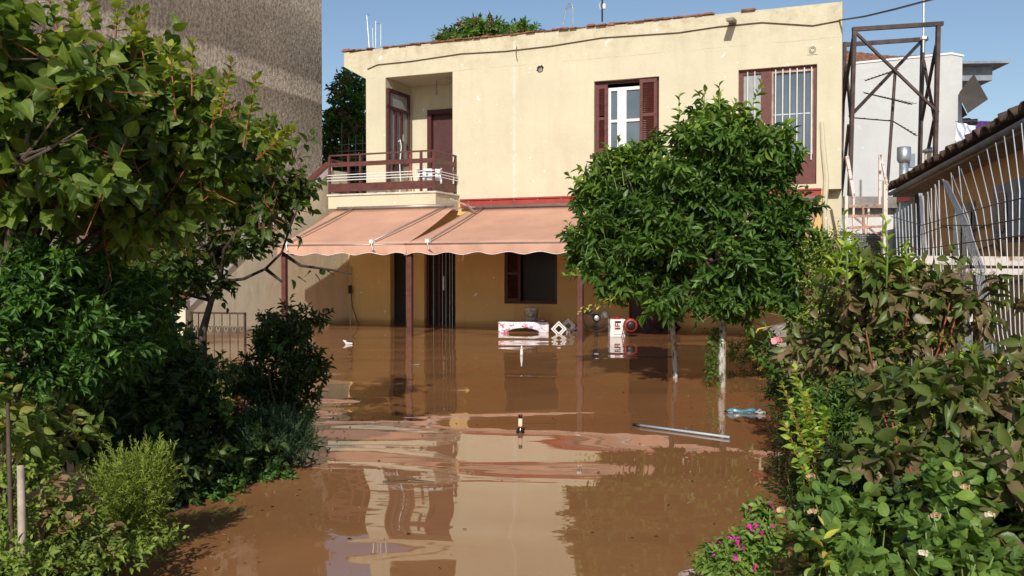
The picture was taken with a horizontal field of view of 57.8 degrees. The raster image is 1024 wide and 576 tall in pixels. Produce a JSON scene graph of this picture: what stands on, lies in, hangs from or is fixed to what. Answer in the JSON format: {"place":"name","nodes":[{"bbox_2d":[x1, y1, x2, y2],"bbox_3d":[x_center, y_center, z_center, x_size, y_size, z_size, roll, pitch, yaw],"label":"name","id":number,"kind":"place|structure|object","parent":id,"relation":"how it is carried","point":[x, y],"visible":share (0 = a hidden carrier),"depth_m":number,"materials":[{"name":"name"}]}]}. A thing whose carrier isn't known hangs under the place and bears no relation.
{"place":"outdoors","nodes":[
{"label":"outdoors","id":0,"kind":"place"},
{"bbox_2d":[0,381,256,575],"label":"bank","id":1,"kind":"structure","parent":0,"point":[70,467],"depth_m":4.71,"materials":[{"name":"soil"}]},
{"bbox_2d":[0,373,115,530],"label":"fading hydrangea","id":2,"kind":"object","parent":1,"relation":"on","point":[30,422],"visible":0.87,"depth_m":3.68,"materials":[{"name":"green plant"}]},
{"bbox_2d":[15,469,132,575],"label":"withered plant","id":3,"kind":"object","parent":1,"relation":"on","point":[60,498],"visible":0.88,"depth_m":3.27,"materials":[{"name":"green plant"}]},
{"bbox_2d":[0,440,189,575],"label":"ground cover","id":4,"kind":"object","parent":1,"relation":"on","point":[139,543],"visible":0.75,"depth_m":3.27,"materials":[{"name":"green plant"}]},
{"bbox_2d":[6,403,14,574],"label":"garden stake","id":5,"kind":"object","parent":4,"relation":"on","point":[10,485],"visible":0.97,"depth_m":3.20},
{"bbox_2d":[17,465,27,575],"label":"garden stake","id":6,"kind":"object","parent":4,"relation":"on","point":[21,509],"visible":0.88,"depth_m":3.11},
{"bbox_2d":[0,224,199,516],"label":"green shrub","id":7,"kind":"object","parent":1,"relation":"on","point":[71,334],"visible":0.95,"depth_m":3.94,"materials":[{"name":"green plant"}]},
{"bbox_2d":[74,430,185,551],"bbox_3d":[-1.606,0.845,3.826,0.514,0.540,0.554,0,1,0],"label":"rosemary","id":8,"kind":"object","parent":1,"relation":"on","point":[146,477],"visible":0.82,"depth_m":3.78,"materials":[{"name":"green plant"}]},
{"bbox_2d":[0,0,300,318],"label":"broad leaved tree","id":9,"kind":"object","parent":1,"relation":"on","point":[105,147],"visible":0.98,"depth_m":3.92,"materials":[{"name":"green plant"}]},
{"bbox_2d":[24,297,304,507],"bbox_3d":[-1.989,0.612,5.099,1.206,1.087,2.012,1,1,27],"label":"dark bush","id":10,"kind":"object","parent":1,"relation":"on","point":[176,411],"visible":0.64,"depth_m":5.02,"materials":[{"name":"green plant"}]},
{"bbox_2d":[190,349,262,414],"bbox_3d":[-2.310,0.775,7.225,0.770,0.579,0.697,0,1,0],"label":"red leaved bush","id":11,"kind":"object","parent":1,"relation":"on","point":[238,400],"visible":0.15,"depth_m":7.15,"materials":[{"name":"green plant"}]},
{"bbox_2d":[113,101,350,439],"bbox_3d":[-1.937,-0.039,6.323,1.754,2.435,1.282,0,1,0],"label":"open tree","id":12,"kind":"object","parent":1,"relation":"on","point":[276,194],"visible":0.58,"depth_m":6.17,"materials":[{"name":"green plant"}]},
{"bbox_2d":[191,459,297,502],"bbox_3d":[-1.459,1.055,5.122,0.440,0.161,0.852,0,1,9],"label":"trailing plant","id":13,"kind":"object","parent":1,"relation":"on","point":[217,489],"visible":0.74,"depth_m":5.04,"materials":[{"name":"green plant"}]},
{"bbox_2d":[2,324,951,575],"bbox_3d":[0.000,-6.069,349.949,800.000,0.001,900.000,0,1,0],"label":"water","id":14,"kind":"structure","parent":0,"point":[579,410],"depth_m":5.63,"materials":[{"name":"brown liquid"}]},
{"bbox_2d":[219,396,327,465],"bbox_3d":[-1.434,0.853,5.539,0.589,0.447,0.576,-1,2,-38],"label":"rosemary","id":15,"kind":"object","parent":14,"relation":"on","point":[293,436],"visible":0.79,"depth_m":5.46,"materials":[{"name":"green plant"}]},
{"bbox_2d":[223,294,336,451],"bbox_3d":[-1.478,0.561,6.046,0.671,1.047,0.870,-1,1,-36],"label":"tall shrub","id":16,"kind":"object","parent":14,"relation":"on","point":[290,333],"visible":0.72,"depth_m":6.00,"materials":[{"name":"green plant"}]},
{"bbox_2d":[348,266,358,323],"bbox_3d":[-3.427,0.406,20.154,0.268,1.751,0.074,0,1,22],"label":"rake","id":17,"kind":"object","parent":14,"relation":"in","point":[350,289],"visible":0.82,"depth_m":20.17,"materials":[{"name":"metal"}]},
{"bbox_2d":[383,478,433,481],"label":"floating twig","id":18,"kind":"object","parent":14,"relation":"on","point":[408,479],"visible":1,"depth_m":5.24,"materials":[{"name":"brown wood"}]},
{"bbox_2d":[227,360,753,568],"bbox_3d":[0.689,1.037,7.768,3.884,0.015,8.694,0,1,0],"label":"debris","id":19,"kind":"object","parent":14,"relation":"on","point":[475,472],"visible":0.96,"depth_m":4.60,"materials":[{"name":"red plant"}]},
{"bbox_2d":[204,385,807,569],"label":"leaf litter","id":20,"kind":"object","parent":14,"relation":"on","point":[399,421],"visible":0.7,"depth_m":5.19,"materials":[{"name":"brown plant"}]},
{"bbox_2d":[516,414,524,432],"bbox_3d":[0.061,1.058,6.795,0.066,0.262,0.066,0,1,0],"label":"beer bottle","id":21,"kind":"object","parent":14,"relation":"in","point":[520,429],"visible":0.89,"depth_m":6.78,"materials":[{"name":"brown glass"}]},
{"bbox_2d":[551,321,565,333],"bbox_3d":[0.857,0.751,17.019,0.290,0.290,0.060,0,1,-5],"label":"diamond panel","id":22,"kind":"object","parent":14,"relation":"on","point":[562,327],"visible":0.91,"depth_m":17.00,"materials":[{"name":"white plastic"}]},
{"bbox_2d":[562,318,575,331],"bbox_3d":[1.069,0.717,17.619,0.280,0.280,0.060,0,1,10],"label":"diamond panel","id":23,"kind":"object","parent":14,"relation":"on","point":[570,328],"visible":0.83,"depth_m":17.60,"materials":[{"name":"metal"}]},
{"bbox_2d":[608,316,625,335],"bbox_3d":[1.879,0.830,16.619,0.290,0.650,0.244,0,1,-4],"label":"white container","id":24,"kind":"object","parent":14,"relation":"in","point":[615,326],"visible":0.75,"depth_m":16.50,"materials":[{"name":"plastic"}]},
{"bbox_2d":[621,318,637,336],"bbox_3d":[2.061,0.700,16.311,0.292,0.345,0.175,0,1,0],"label":"red drum heater","id":25,"kind":"object","parent":14,"relation":"on","point":[630,324],"visible":1,"depth_m":16.26,"materials":[{"name":"metal"}]},
{"bbox_2d":[555,125,708,377],"bbox_3d":[1.469,-0.188,9.965,1.936,3.069,1.490,0,1,-11],"label":"lemon tree","id":26,"kind":"object","parent":14,"relation":"on","point":[596,239],"visible":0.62,"depth_m":9.79,"materials":[{"name":"green plant"}]},
{"bbox_2d":[641,321,654,333],"bbox_3d":[2.518,0.736,17.219,0.260,0.260,0.060,0,1,0],"label":"diamond panel","id":27,"kind":"object","parent":14,"relation":"on","point":[649,330],"visible":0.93,"depth_m":17.20,"materials":[{"name":"black plastic"}]},
{"bbox_2d":[653,319,666,332],"bbox_3d":[2.755,0.701,17.218,0.260,0.260,0.060,0,1,-8],"label":"diamond panel","id":28,"kind":"object","parent":14,"relation":"on","point":[656,324],"visible":0.79,"depth_m":17.20,"materials":[{"name":"black plastic"}]},
{"bbox_2d":[667,322,680,332],"bbox_3d":[3.004,0.736,17.219,0.260,0.260,0.060,0,1,-16],"label":"diamond panel","id":29,"kind":"object","parent":14,"relation":"on","point":[678,327],"visible":0.34,"depth_m":17.21,"materials":[{"name":"black plastic"}]},
{"bbox_2d":[632,423,729,438],"bbox_3d":[1.229,1.047,6.811,0.815,0.021,0.022,1,2,42],"label":"floating pole","id":30,"kind":"object","parent":14,"relation":"on","point":[680,430],"visible":1,"depth_m":6.79,"materials":[{"name":"grey metal"}]},
{"bbox_2d":[678,568,701,575],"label":"rock","id":31,"kind":"object","parent":14,"relation":"on","point":[686,572],"visible":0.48,"depth_m":3.64,"materials":[{"name":"beige stone"}]},
{"bbox_2d":[604,78,831,386],"bbox_3d":[2.028,-0.389,9.377,1.918,3.511,1.977,-1,2,-39],"label":"lemon tree","id":32,"kind":"object","parent":14,"relation":"on","point":[690,211],"visible":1,"depth_m":9.14,"materials":[{"name":"green plant"}]},
{"bbox_2d":[701,326,723,387],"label":"vine","id":33,"kind":"object","parent":32,"relation":"attached to","point":[712,338],"visible":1,"depth_m":9.38,"materials":[{"name":"green plant"}]},
{"bbox_2d":[684,491,789,575],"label":"pink flower plant","id":34,"kind":"object","parent":14,"relation":"on","point":[755,551],"visible":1,"depth_m":3.47,"materials":[{"name":"green plant"}]},
{"bbox_2d":[724,408,756,412],"bbox_3d":[1.912,1.031,7.772,0.288,0.059,0.115,0,1,0],"label":"plastic bag","id":35,"kind":"object","parent":14,"relation":"on","point":[736,410],"visible":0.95,"depth_m":7.74,"materials":[{"name":"blue plastic"}]},
{"bbox_2d":[755,409,766,413],"bbox_3d":[2.063,1.028,7.695,0.102,0.054,0.070,0,1,0],"label":"clear bottle","id":36,"kind":"object","parent":14,"relation":"on","point":[758,411],"visible":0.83,"depth_m":7.68,"materials":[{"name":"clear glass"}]},
{"bbox_2d":[751,326,771,338],"bbox_3d":[3.798,0.691,14.148,0.374,0.225,0.062,0,1,-16],"label":"yellow tube","id":37,"kind":"object","parent":14,"relation":"on","point":[758,329],"visible":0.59,"depth_m":14.12,"materials":[{"name":"paint"}]},
{"bbox_2d":[762,322,802,345],"bbox_3d":[4.446,0.745,14.678,0.860,0.413,0.518,0,1,0],"label":"weathered board","id":38,"kind":"object","parent":14,"relation":"in","point":[777,328],"visible":0.2,"depth_m":14.76,"materials":[{"name":"grey wood"}]},
{"bbox_2d":[755,371,848,514],"bbox_3d":[1.666,0.837,5.408,0.419,0.548,2.054,0,1,12],"label":"feathery plant","id":39,"kind":"object","parent":14,"relation":"on","point":[780,439],"visible":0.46,"depth_m":5.22,"materials":[{"name":"green plant"}]},
{"bbox_2d":[776,362,831,510],"bbox_3d":[1.395,0.712,4.415,0.279,0.715,0.117,0,1,0],"label":"rose bush","id":40,"kind":"object","parent":14,"relation":"on","point":[809,422],"visible":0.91,"depth_m":4.41,"materials":[{"name":"green plant"}]},
{"bbox_2d":[322,0,1023,156],"label":"sky","id":41,"kind":"structure","parent":0,"point":[979,30],"materials":[{"name":"blue"}]},
{"bbox_2d":[774,352,1022,575],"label":"bank","id":42,"kind":"structure","parent":0,"point":[887,547],"depth_m":5.69,"materials":[{"name":"soil"}]},
{"bbox_2d":[726,326,780,366],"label":"weed clump","id":43,"kind":"object","parent":42,"relation":"on","point":[753,342],"visible":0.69,"depth_m":11.41,"materials":[{"name":"green plant"}]},
{"bbox_2d":[745,321,810,405],"bbox_3d":[1.858,0.527,6.344,0.460,0.602,0.385,1,1,31],"label":"rose bush","id":44,"kind":"object","parent":42,"relation":"on","point":[767,365],"visible":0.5,"depth_m":6.33,"materials":[{"name":"green plant"}]},
{"bbox_2d":[785,221,865,396],"bbox_3d":[2.842,0.221,8.527,0.737,1.737,1.927,0,1,22],"label":"privet","id":45,"kind":"object","parent":42,"relation":"on","point":[826,264],"visible":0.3,"depth_m":8.88,"materials":[{"name":"green plant"}]},
{"bbox_2d":[782,372,894,459],"bbox_3d":[1.756,0.775,4.830,0.615,0.659,0.877,0,1,0],"label":"green bush","id":46,"kind":"object","parent":42,"relation":"on","point":[841,424],"visible":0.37,"depth_m":4.83,"materials":[{"name":"green plant"}]},
{"bbox_2d":[776,448,903,575],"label":"rose bush","id":47,"kind":"object","parent":42,"relation":"on","point":[836,501],"visible":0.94,"depth_m":2.95,"materials":[{"name":"green plant"}]},
{"bbox_2d":[769,229,1023,457],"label":"bronze shrub","id":48,"kind":"object","parent":42,"relation":"on","point":[858,335],"visible":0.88,"depth_m":5.04,"materials":[{"name":"green plant"}]},
{"bbox_2d":[814,209,917,300],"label":"lilac shoots","id":49,"kind":"object","parent":48,"relation":"on","point":[906,266],"visible":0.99,"depth_m":4.89,"materials":[{"name":"green plant"}]},
{"bbox_2d":[778,342,1023,575],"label":"undergrowth","id":50,"kind":"object","parent":42,"relation":"on","point":[899,498],"visible":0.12,"depth_m":3.37,"materials":[{"name":"green plant"}]},
{"bbox_2d":[955,342,1004,438],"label":"lilac shoots","id":51,"kind":"object","parent":50,"relation":"on","point":[972,348],"visible":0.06,"depth_m":4.21,"materials":[{"name":"green plant"}]},
{"bbox_2d":[811,449,1023,575],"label":"rose bush","id":52,"kind":"object","parent":42,"relation":"on","point":[928,535],"visible":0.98,"depth_m":2.87,"materials":[{"name":"green plant"}]},
{"bbox_2d":[826,333,1023,575],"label":"bronze shrub","id":53,"kind":"object","parent":42,"relation":"on","point":[905,422],"visible":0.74,"depth_m":3.40,"materials":[{"name":"green plant"}]},
{"bbox_2d":[891,123,1023,365],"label":"rod fence","id":54,"kind":"object","parent":42,"relation":"on","point":[956,206],"visible":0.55,"depth_m":7.79,"materials":[{"name":"metal"}]},
{"bbox_2d":[892,256,1023,332],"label":"wall","id":55,"kind":"structure","parent":42,"relation":"on","point":[929,259],"depth_m":7.72,"materials":[{"name":"white paint"}]},
{"bbox_2d":[956,333,972,351],"bbox_3d":[3.327,0.611,6.814,0.106,0.566,0.100,0,1,0],"label":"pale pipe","id":56,"kind":"object","parent":42,"relation":"on","point":[967,340],"depth_m":6.76,"materials":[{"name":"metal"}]},
{"bbox_2d":[843,51,1009,195],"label":"grey house","id":57,"kind":"structure","parent":0,"point":[871,140],"depth_m":25.80,"materials":[{"name":"paint"}]},
{"bbox_2d":[962,105,966,117],"bbox_3d":[12.521,-5.000,25.792,0.266,0.603,0.020,0,1,0],"label":"sun blind","id":58,"kind":"object","parent":57,"relation":"attached to","point":[964,113],"visible":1,"depth_m":25.78,"materials":[{"name":"fabric"}]},
{"bbox_2d":[958,74,987,112],"bbox_3d":[12.497,-5.287,25.290,0.559,1.179,0.811,0,1,0],"label":"sun blind","id":59,"kind":"object","parent":57,"relation":"attached to","point":[972,95],"visible":1,"depth_m":25.26,"materials":[{"name":"fabric"}]},
{"label":"ground","id":60,"kind":"structure","parent":0,"visible":0},
{"bbox_2d":[6,0,321,349],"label":"apartment block","id":61,"kind":"structure","parent":60,"relation":"on","point":[278,43],"depth_m":19.18,"materials":[{"name":"concrete"}]},
{"bbox_2d":[177,300,189,343],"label":"gate pillar","id":62,"kind":"structure","parent":60,"relation":"on","point":[185,315],"depth_m":14.02,"materials":[{"name":"paint"}]},
{"bbox_2d":[190,312,246,346],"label":"iron gate","id":63,"kind":"structure","parent":60,"relation":"on","point":[221,327],"depth_m":14.42,"materials":[{"name":"brown metal"}]},
{"bbox_2d":[281,254,287,320],"bbox_3d":[-4.236,0.382,17.423,0.182,2.353,0.110,0,1,22],"label":"veranda post","id":64,"kind":"object","parent":60,"relation":"on","point":[284,278],"visible":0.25,"depth_m":17.39,"materials":[{"name":"metal"}]},
{"bbox_2d":[322,67,365,193],"bbox_3d":[-4.448,-2.428,25.982,2.396,7.672,2.850,0,1,0],"label":"pod tree","id":65,"kind":"object","parent":60,"relation":"on","point":[350,115],"visible":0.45,"depth_m":25.17,"materials":[{"name":"green plant"}]},
{"bbox_2d":[407,253,413,336],"bbox_3d":[-1.770,0.422,16.427,0.182,2.313,0.110,0,1,22],"label":"veranda post","id":66,"kind":"object","parent":60,"relation":"on","point":[410,318],"visible":0.53,"depth_m":16.39,"materials":[{"name":"metal"}]},
{"bbox_2d":[430,11,544,40],"bbox_3d":[-0.717,-3.278,26.954,3.241,9.312,2.981,-1,1,-24],"label":"pod tree","id":67,"kind":"object","parent":60,"relation":"on","point":[473,26],"visible":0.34,"depth_m":26.00,"materials":[{"name":"green plant"}]},
{"bbox_2d":[173,2,842,337],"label":"yellow house","id":68,"kind":"structure","parent":60,"relation":"on","point":[529,117],"depth_m":18.54,"materials":[{"name":"beige paint"}]},
{"bbox_2d":[277,203,453,255],"bbox_3d":[-2.758,-1.124,17.757,2.744,1.051,2.095,0,1,22],"label":"awning","id":69,"kind":"object","parent":68,"relation":"attached to","point":[377,230],"visible":0.98,"depth_m":17.57,"materials":[{"name":"fabric"}]},
{"bbox_2d":[366,14,380,47],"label":"starter bars","id":70,"kind":"object","parent":68,"relation":"on","point":[372,33],"visible":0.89,"depth_m":20.18,"materials":[{"name":"metal"}]},
{"bbox_2d":[386,88,409,181],"bbox_3d":[-2.464,-3.258,20.325,0.115,2.070,0.950,0,1,22],"label":"glazed door","id":71,"kind":"structure","parent":68,"relation":"in","point":[397,103],"depth_m":20.21,"materials":[{"name":"red wood"}]},
{"bbox_2d":[398,139,401,191],"bbox_3d":[-2.416,-2.579,20.013,0.082,1.257,0.041,0,1,22],"label":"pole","id":72,"kind":"object","parent":68,"relation":"hanging from","point":[400,158],"visible":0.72,"depth_m":19.99,"materials":[{"name":"white metal"}]},
{"bbox_2d":[394,253,405,323],"bbox_3d":[-2.361,0.109,20.047,0.380,2.350,0.060,0,1,22],"label":"door","id":73,"kind":"structure","parent":68,"relation":"in","point":[399,258],"depth_m":20.04,"materials":[{"name":"brown wood"}]},
{"bbox_2d":[406,153,414,191],"bbox_3d":[-2.077,-2.385,19.307,0.252,0.905,0.136,1,1,35],"label":"red broom","id":74,"kind":"object","parent":68,"relation":"on","point":[410,154],"visible":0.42,"depth_m":19.35,"materials":[{"name":"plastic"}]},
{"bbox_2d":[416,168,441,183],"bbox_3d":[-1.671,-2.259,18.832,0.519,0.380,0.693,0,1,-3],"label":"plastic chair","id":75,"kind":"object","parent":68,"relation":"on","point":[429,177],"visible":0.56,"depth_m":18.86,"materials":[{"name":"white plastic"}]},
{"bbox_2d":[427,252,455,325],"bbox_3d":[-1.472,0.123,19.593,0.720,2.340,0.155,0,1,22],"label":"door","id":76,"kind":"structure","parent":68,"relation":"in","point":[441,290],"depth_m":19.61,"materials":[{"name":"black metal"}]},
{"bbox_2d":[450,198,475,213],"bbox_3d":[-0.966,-1.650,18.758,0.670,0.348,0.385,0,1,22],"label":"awning bracket","id":77,"kind":"object","parent":68,"relation":"attached to","point":[469,207],"visible":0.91,"depth_m":18.80,"materials":[{"name":"metal"}]},
{"bbox_2d":[505,252,556,303],"bbox_3d":[0.400,-0.295,18.782,1.136,1.226,0.120,0,1,22],"label":"window","id":78,"kind":"structure","parent":68,"relation":"in","point":[531,278],"depth_m":18.81,"materials":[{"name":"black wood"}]},
{"bbox_2d":[562,3,572,25],"bbox_3d":[1.119,-5.452,18.537,0.239,0.450,0.070,0,1,22],"label":"bent pipe","id":79,"kind":"object","parent":68,"relation":"on","point":[565,13],"visible":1,"depth_m":18.50,"materials":[{"name":"metal"}]},
{"bbox_2d":[599,0,605,21],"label":"antenna mast","id":80,"kind":"object","parent":68,"relation":"on","point":[603,5],"visible":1,"depth_m":18.24,"materials":[{"name":"grey metal"}]},
{"bbox_2d":[404,196,819,254],"bbox_3d":[1.782,-1.103,16.407,6.792,1.066,2.996,0,1,22],"label":"awning","id":81,"kind":"object","parent":68,"relation":"attached to","point":[514,228],"visible":0.38,"depth_m":16.65,"materials":[{"name":"fabric"}]},
{"bbox_2d":[590,77,658,156],"bbox_3d":[2.217,-3.293,17.959,1.420,1.478,0.210,0,1,22],"label":"window","id":82,"kind":"structure","parent":68,"relation":"in","point":[625,112],"depth_m":18.00,"materials":[{"name":"red wood"}]},
{"bbox_2d":[630,260,667,330],"bbox_3d":[2.662,0.158,17.931,0.750,2.340,0.060,0,1,22],"label":"door","id":83,"kind":"structure","parent":68,"relation":"in","point":[635,311],"depth_m":17.96,"materials":[{"name":"red wood"}]},
{"bbox_2d":[739,65,816,184],"bbox_3d":[4.784,-2.881,16.930,1.478,2.258,0.190,0,1,22],"label":"window","id":84,"kind":"structure","parent":68,"relation":"in","point":[791,92],"depth_m":16.85,"materials":[{"name":"red paint"}]},
{"bbox_2d":[758,240,823,305],"bbox_3d":[5.054,-0.266,16.859,1.168,1.208,0.200,0,1,22],"label":"window","id":85,"kind":"structure","parent":68,"relation":"in","point":[763,304],"depth_m":16.67,"materials":[{"name":"red wood"}]},
{"bbox_2d":[844,155,887,256],"bbox_3d":[5.906,-1.217,15.478,0.725,2.008,0.065,0,1,0],"label":"rusty rack","id":86,"kind":"object","parent":68,"relation":"attached to","point":[883,205],"visible":0.77,"depth_m":15.46,"materials":[{"name":"beige metal"}]},
{"bbox_2d":[852,232,880,253],"bbox_3d":[5.813,-0.655,15.240,0.538,0.514,0.112,0,1,0],"label":"netting","id":87,"kind":"object","parent":68,"relation":"hanging from","point":[875,238],"visible":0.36,"depth_m":15.19,"materials":[{"name":"grey fabric"}]},
{"bbox_2d":[839,0,931,20],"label":"power cable","id":88,"kind":"object","parent":68,"relation":"attached to","point":[912,4],"visible":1,"depth_m":14.65,"materials":[{"name":"black plastic"}]},
{"bbox_2d":[577,268,583,341],"bbox_3d":[1.160,0.447,15.243,0.182,2.313,0.110,0,1,22],"label":"veranda post","id":89,"kind":"object","parent":60,"relation":"on","point":[580,315],"visible":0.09,"depth_m":15.21,"materials":[{"name":"metal"}]},
{"bbox_2d":[584,305,609,336],"bbox_3d":[1.476,0.925,16.273,0.471,1.274,0.260,0,1,0],"label":"pedestal fan","id":90,"kind":"object","parent":60,"relation":"on","point":[596,318],"visible":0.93,"depth_m":16.20,"materials":[{"name":"grey metal"}]},
{"bbox_2d":[841,196,912,327],"bbox_3d":[7.492,-0.176,19.801,3.277,3.330,4.800,0,1,0],"label":"annex","id":91,"kind":"object","parent":60,"relation":"on","point":[893,205],"visible":0.16,"depth_m":18.37,"materials":[{"name":"concrete"}]},
{"bbox_2d":[842,21,943,195],"bbox_3d":[7.938,-3.567,19.580,2.205,3.759,1.400,0,1,0],"label":"steel frame","id":92,"kind":"object","parent":91,"relation":"on","point":[848,89],"visible":0.74,"depth_m":18.97,"materials":[{"name":"metal"}]},
{"bbox_2d":[854,69,919,192],"bbox_3d":[7.881,-3.265,19.636,1.429,2.778,0.602,0,1,0],"label":"tv antenna","id":93,"kind":"object","parent":92,"relation":"attached to","point":[891,124],"visible":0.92,"depth_m":19.69,"materials":[{"name":"brown metal"}]},
{"bbox_2d":[920,2,926,52],"bbox_3d":[8.866,-5.827,19.983,0.100,1.500,0.100,0,1,0],"label":"mast pole","id":94,"kind":"object","parent":92,"relation":"attached to","point":[923,37],"visible":1,"depth_m":19.97,"materials":[{"name":"metal"}]},
{"bbox_2d":[922,147,932,159],"bbox_3d":[8.760,-2.537,19.451,0.300,0.830,0.300,0,1,0],"label":"cream flue","id":95,"kind":"object","parent":92,"relation":"on","point":[928,152],"visible":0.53,"depth_m":19.36,"materials":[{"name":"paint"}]},
{"bbox_2d":[897,146,914,215],"bbox_3d":[7.743,-2.095,18.260,0.330,1.360,0.256,0,1,0],"label":"metal flue","id":96,"kind":"object","parent":91,"relation":"on","point":[905,159],"visible":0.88,"depth_m":18.18,"materials":[{"name":"metal"}]},
{"bbox_2d":[888,101,1023,363],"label":"orange house","id":97,"kind":"structure","parent":60,"relation":"on","point":[925,176],"depth_m":11.96,"materials":[{"name":"paint"}]},
{"bbox_2d":[953,201,975,289],"bbox_3d":[6.331,-0.571,13.024,0.050,1.200,1.300,0,1,14],"label":"window","id":98,"kind":"structure","parent":97,"relation":"in","point":[961,238],"depth_m":12.89,"materials":[{"name":"grey glass"}]},
{"bbox_2d":[993,178,1023,241],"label":"window grille","id":99,"kind":"object","parent":97,"relation":"attached to","point":[1007,190],"visible":0.76,"depth_m":9.57,"materials":[{"name":"grey metal"}]},
{"bbox_3d":[12.181,-4.404,24.513,0.931,0.036,0.018,0,1,0],"label":"clothes line","id":100,"kind":"object","parent":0,"visible":0},
{"bbox_2d":[955,123,975,142],"bbox_3d":[11.940,-4.016,24.419,0.504,0.690,0.126,0,1,0],"label":"striped towel","id":101,"kind":"object","parent":100,"relation":"hanging from","point":[962,129],"visible":0.54,"depth_m":24.42,"materials":[{"name":"fabric"}]},
{"bbox_2d":[962,118,977,127],"bbox_3d":[12.132,-4.337,24.612,0.399,0.356,0.126,0,1,0],"label":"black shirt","id":102,"kind":"object","parent":100,"relation":"hanging from","point":[972,121],"visible":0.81,"depth_m":24.59,"materials":[{"name":"fabric"}]},
{"bbox_2d":[977,121,989,127],"bbox_3d":[12.442,-4.261,24.514,0.306,0.273,0.126,0,1,0],"label":"purple cloth","id":103,"kind":"object","parent":100,"relation":"hanging from","point":[981,123],"visible":0.48,"depth_m":24.51,"materials":[{"name":"purple fabric"}]},
{"bbox_3d":[0.245,1.039,17.875,0.900,0.780,0.560,0,1,6],"label":"garden table","id":104,"kind":"object","parent":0,"visible":0},
{"bbox_2d":[498,320,550,331],"bbox_3d":[0.246,0.742,17.861,0.956,0.206,0.616,0,1,6],"label":"tablecloth","id":105,"kind":"object","parent":104,"relation":"on","point":[508,325],"visible":0.97,"depth_m":17.57,"materials":[{"name":"white fabric"}]},
{"bbox_2d":[524,307,538,320],"bbox_3d":[0.372,0.507,17.960,0.290,0.260,0.299,0,1,0],"label":"paint bucket","id":106,"kind":"object","parent":105,"relation":"on","point":[531,313],"visible":1,"depth_m":17.86,"materials":[{"name":"black plastic"}]}
]}

